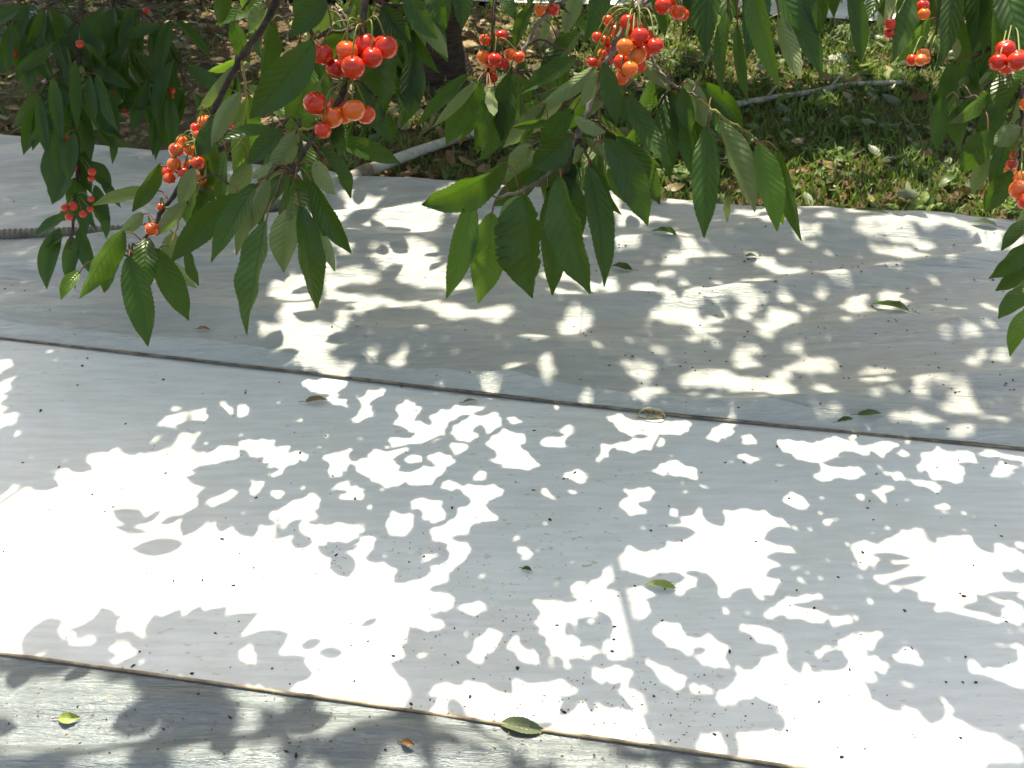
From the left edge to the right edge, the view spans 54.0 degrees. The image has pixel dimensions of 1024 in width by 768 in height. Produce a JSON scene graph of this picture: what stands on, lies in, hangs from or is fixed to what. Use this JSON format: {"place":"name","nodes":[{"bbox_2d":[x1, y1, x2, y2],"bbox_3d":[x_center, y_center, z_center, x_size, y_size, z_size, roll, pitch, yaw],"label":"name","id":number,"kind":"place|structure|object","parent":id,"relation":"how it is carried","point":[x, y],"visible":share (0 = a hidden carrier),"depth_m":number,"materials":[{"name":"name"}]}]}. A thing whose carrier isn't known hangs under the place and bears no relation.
{"place":"outdoors","nodes":[
{"label":"outdoors","id":0,"kind":"place"},
{"bbox_2d":[0,0,1023,219],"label":"ground","id":1,"kind":"structure","parent":0,"point":[132,137],"depth_m":4.40,"materials":[{"name":"soil"}]},
{"bbox_2d":[4,1,95,28],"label":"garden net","id":2,"kind":"object","parent":1,"relation":"on","point":[45,13],"visible":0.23,"depth_m":5.53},
{"bbox_2d":[0,0,630,175],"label":"straw","id":3,"kind":"object","parent":1,"relation":"on","point":[304,38],"visible":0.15,"depth_m":5.04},
{"bbox_2d":[0,652,809,767],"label":"ground sheet","id":4,"kind":"object","parent":1,"relation":"on","point":[65,685],"visible":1,"depth_m":1.86,"materials":[{"name":"white plastic"}]},
{"bbox_2d":[52,712,79,723],"bbox_3d":[-0.836,0.625,1.878,0.054,0.016,0.021,0,36,0],"label":"fallen leaf","id":5,"kind":"object","parent":4,"relation":"on","point":[67,717],"visible":1,"depth_m":1.88,"materials":[{"name":"yellow plant"}]},
{"bbox_2d":[397,738,414,745],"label":"fallen leaf","id":6,"kind":"object","parent":4,"relation":"on","point":[407,741],"visible":1,"depth_m":1.82,"materials":[{"name":"orange plant"}]},
{"bbox_2d":[501,716,543,733],"bbox_3d":[0.007,0.638,1.877,0.114,0.025,0.029,11,37,15],"label":"fallen leaf","id":7,"kind":"object","parent":4,"relation":"on","point":[521,724],"visible":1,"depth_m":1.88,"materials":[{"name":"green plant"}]},
{"bbox_2d":[422,0,473,85],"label":"cherry tree","id":8,"kind":"object","parent":1,"relation":"on","point":[458,63],"visible":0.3,"depth_m":4.69,"materials":[{"name":"brown plant"}]},
{"bbox_2d":[0,0,133,288],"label":"cherry branch","id":9,"kind":"object","parent":8,"relation":"attached to","point":[74,104],"visible":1,"depth_m":2.57,"materials":[{"name":"green plant"}]},
{"bbox_2d":[85,0,216,159],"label":"cherry branch","id":10,"kind":"object","parent":8,"relation":"attached to","point":[157,98],"visible":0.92,"depth_m":2.66,"materials":[{"name":"green plant"}]},
{"bbox_2d":[59,0,284,345],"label":"cherry branch","id":11,"kind":"object","parent":8,"relation":"attached to","point":[146,262],"visible":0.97,"depth_m":1.08,"materials":[{"name":"green plant"}]},
{"bbox_2d":[211,0,473,334],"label":"cherry branch","id":12,"kind":"object","parent":8,"relation":"attached to","point":[376,63],"visible":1,"depth_m":0.86,"materials":[{"name":"green plant"}]},
{"bbox_2d":[417,0,610,159],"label":"cherry branch","id":13,"kind":"object","parent":8,"relation":"attached to","point":[492,110],"visible":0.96,"depth_m":1.12,"materials":[{"name":"green plant"}]},
{"bbox_2d":[421,0,689,303],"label":"cherry branch","id":14,"kind":"object","parent":8,"relation":"attached to","point":[490,247],"visible":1,"depth_m":0.86,"materials":[{"name":"green plant"}]},
{"bbox_2d":[626,0,801,240],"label":"cherry branch","id":15,"kind":"object","parent":8,"relation":"attached to","point":[682,123],"visible":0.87,"depth_m":0.92,"materials":[{"name":"green plant"}]},
{"bbox_2d":[682,0,884,101],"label":"cherry branch","id":16,"kind":"object","parent":8,"relation":"attached to","point":[800,23],"visible":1,"depth_m":0.85,"materials":[{"name":"green plant"}]},
{"bbox_2d":[876,0,1023,212],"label":"cherry branch","id":17,"kind":"object","parent":8,"relation":"attached to","point":[984,69],"visible":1,"depth_m":0.94,"materials":[{"name":"green plant"}]},
{"bbox_2d":[988,209,1023,355],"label":"cherry branch","id":18,"kind":"object","parent":8,"relation":"attached to","point":[1009,268],"visible":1,"depth_m":0.96,"materials":[{"name":"green plant"}]},
{"bbox_2d":[463,40,481,52],"bbox_3d":[-0.213,-1.710,5.103,0.131,0.064,0.109,0,36,0],"label":"stone","id":19,"kind":"object","parent":1,"relation":"on","point":[469,45],"visible":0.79,"depth_m":5.07,"materials":[{"name":"beige stone"}]},
{"bbox_2d":[0,339,1023,767],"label":"ground sheet","id":20,"kind":"object","parent":1,"relation":"on","point":[406,467],"visible":0.96,"depth_m":2.24,"materials":[{"name":"white plastic"}]},
{"bbox_2d":[299,395,327,401],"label":"fallen leaf","id":21,"kind":"object","parent":20,"relation":"on","point":[313,398],"visible":1,"depth_m":2.71,"materials":[{"name":"plant"}]},
{"bbox_2d":[459,398,476,402],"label":"fallen leaf","id":22,"kind":"object","parent":20,"relation":"on","point":[468,399],"visible":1,"depth_m":2.71,"materials":[{"name":"brown plant"}]},
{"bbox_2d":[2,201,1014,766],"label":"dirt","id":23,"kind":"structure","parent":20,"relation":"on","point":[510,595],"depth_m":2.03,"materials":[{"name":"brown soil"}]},
{"bbox_2d":[519,566,531,570],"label":"fallen leaf","id":24,"kind":"object","parent":20,"relation":"on","point":[527,567],"visible":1,"depth_m":2.21,"materials":[{"name":"green plant"}]},
{"bbox_2d":[637,407,665,418],"bbox_3d":[0.368,0.077,2.644,0.077,0.034,0.011,2,36,3],"label":"leaf skeleton","id":25,"kind":"object","parent":20,"relation":"on","point":[638,414],"visible":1,"depth_m":2.65},
{"bbox_2d":[644,580,684,588],"bbox_3d":[0.327,0.434,2.164,0.089,0.016,0.022,6,36,9],"label":"fallen leaf","id":26,"kind":"object","parent":20,"relation":"on","point":[664,583],"visible":1,"depth_m":2.17,"materials":[{"name":"green plant"}]},
{"bbox_2d":[0,134,1023,449],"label":"ground sheet","id":27,"kind":"object","parent":1,"relation":"on","point":[416,328],"visible":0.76,"depth_m":3.02,"materials":[{"name":"white plastic sheeting"}]},
{"bbox_2d":[0,198,281,239],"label":"hose","id":28,"kind":"object","parent":27,"relation":"on","point":[19,233],"visible":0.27,"depth_m":3.43,"materials":[{"name":"plastic"}]},
{"bbox_2d":[194,326,210,329],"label":"fallen leaf","id":29,"kind":"object","parent":27,"relation":"on","point":[202,327],"visible":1,"depth_m":2.94,"materials":[{"name":"brown plant"}]},
{"bbox_2d":[318,130,473,195],"bbox_3d":[-0.441,-0.874,3.928,0.812,0.065,0.090,-30,45,-34],"label":"pole","id":30,"kind":"object","parent":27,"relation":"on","point":[375,168],"visible":0.57,"depth_m":3.94,"materials":[{"name":"grey metal"}]},
{"bbox_2d":[612,262,637,270],"bbox_3d":[0.361,-0.378,3.253,0.093,0.019,0.030,18,40,23],"label":"fallen leaf","id":31,"kind":"object","parent":27,"relation":"on","point":[622,265],"visible":0.96,"depth_m":3.26,"materials":[{"name":"green plant"}]},
{"bbox_2d":[652,226,683,236],"bbox_3d":[0.525,-0.515,3.402,0.116,0.028,0.038,27,44,32],"label":"fallen leaf","id":32,"kind":"object","parent":27,"relation":"on","point":[669,229],"visible":1,"depth_m":3.40,"materials":[{"name":"green plant"}]},
{"bbox_2d":[833,416,852,422],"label":"fallen leaf","id":33,"kind":"object","parent":27,"relation":"on","point":[845,418],"visible":1,"depth_m":2.59,"materials":[{"name":"green plant"}]},
{"bbox_2d":[851,409,881,415],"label":"fallen leaf","id":34,"kind":"object","parent":27,"relation":"on","point":[866,412],"visible":1,"depth_m":2.62,"materials":[{"name":"green plant"}]},
{"bbox_2d":[854,207,898,215],"bbox_3d":[1.271,-0.604,3.510,0.154,0.016,0.014,10,37,13],"label":"fallen leaf","id":35,"kind":"object","parent":27,"relation":"on","point":[871,209],"visible":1,"depth_m":3.51,"materials":[{"name":"green plant"}]},
{"bbox_2d":[870,300,919,313],"bbox_3d":[1.153,-0.229,3.026,0.041,0.042,0.153,-25,43,-31],"label":"fallen leaf","id":36,"kind":"object","parent":27,"relation":"on","point":[900,305],"visible":1,"depth_m":3.02,"materials":[{"name":"green plant"}]},
{"bbox_2d":[971,218,1003,227],"bbox_3d":[1.651,-0.558,3.489,0.131,0.040,0.039,0,36,0],"label":"fallen leaf","id":37,"kind":"object","parent":27,"relation":"on","point":[984,220],"visible":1,"depth_m":3.49,"materials":[{"name":"green plant"}]},
{"bbox_2d":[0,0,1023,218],"bbox_3d":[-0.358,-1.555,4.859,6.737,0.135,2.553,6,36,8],"label":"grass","id":38,"kind":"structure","parent":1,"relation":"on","point":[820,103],"depth_m":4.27,"materials":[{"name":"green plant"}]},
{"bbox_2d":[935,50,952,58],"bbox_3d":[2.241,-1.619,4.941,0.313,0.042,0.083,6,36,8],"label":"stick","id":39,"kind":"object","parent":38,"relation":"on","point":[950,53],"visible":0.09,"depth_m":4.94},
{"bbox_2d":[0,0,1023,212],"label":"leaf litter","id":40,"kind":"object","parent":1,"relation":"on","point":[903,193],"visible":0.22,"depth_m":4.46,"materials":[{"name":"brown plant"}]},
{"bbox_2d":[532,25,559,51],"bbox_3d":[0.178,-1.750,5.155,0.155,0.180,0.147,-9,37,-12],"label":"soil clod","id":41,"kind":"object","parent":1,"relation":"on","point":[551,37],"visible":0.23,"depth_m":5.10,"materials":[{"name":"brown soil"}]},
{"bbox_2d":[473,0,965,22],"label":"ground sheet","id":42,"kind":"object","parent":1,"relation":"on","point":[842,12],"visible":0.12,"depth_m":5.68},
{"bbox_2d":[708,73,907,115],"bbox_3d":[1.308,-1.314,4.500,1.071,0.097,0.082,-12,38,-16],"label":"stick","id":43,"kind":"object","parent":1,"relation":"on","point":[756,100],"visible":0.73,"depth_m":4.52,"materials":[{"name":"grey wood"}]},
{"bbox_2d":[824,53,854,63],"bbox_3d":[1.610,-1.595,4.954,0.132,0.056,0.126,-17,39,-22],"label":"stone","id":44,"kind":"object","parent":1,"relation":"on","point":[831,58],"visible":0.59,"depth_m":4.93,"materials":[{"name":"grey stone"}]}
]}

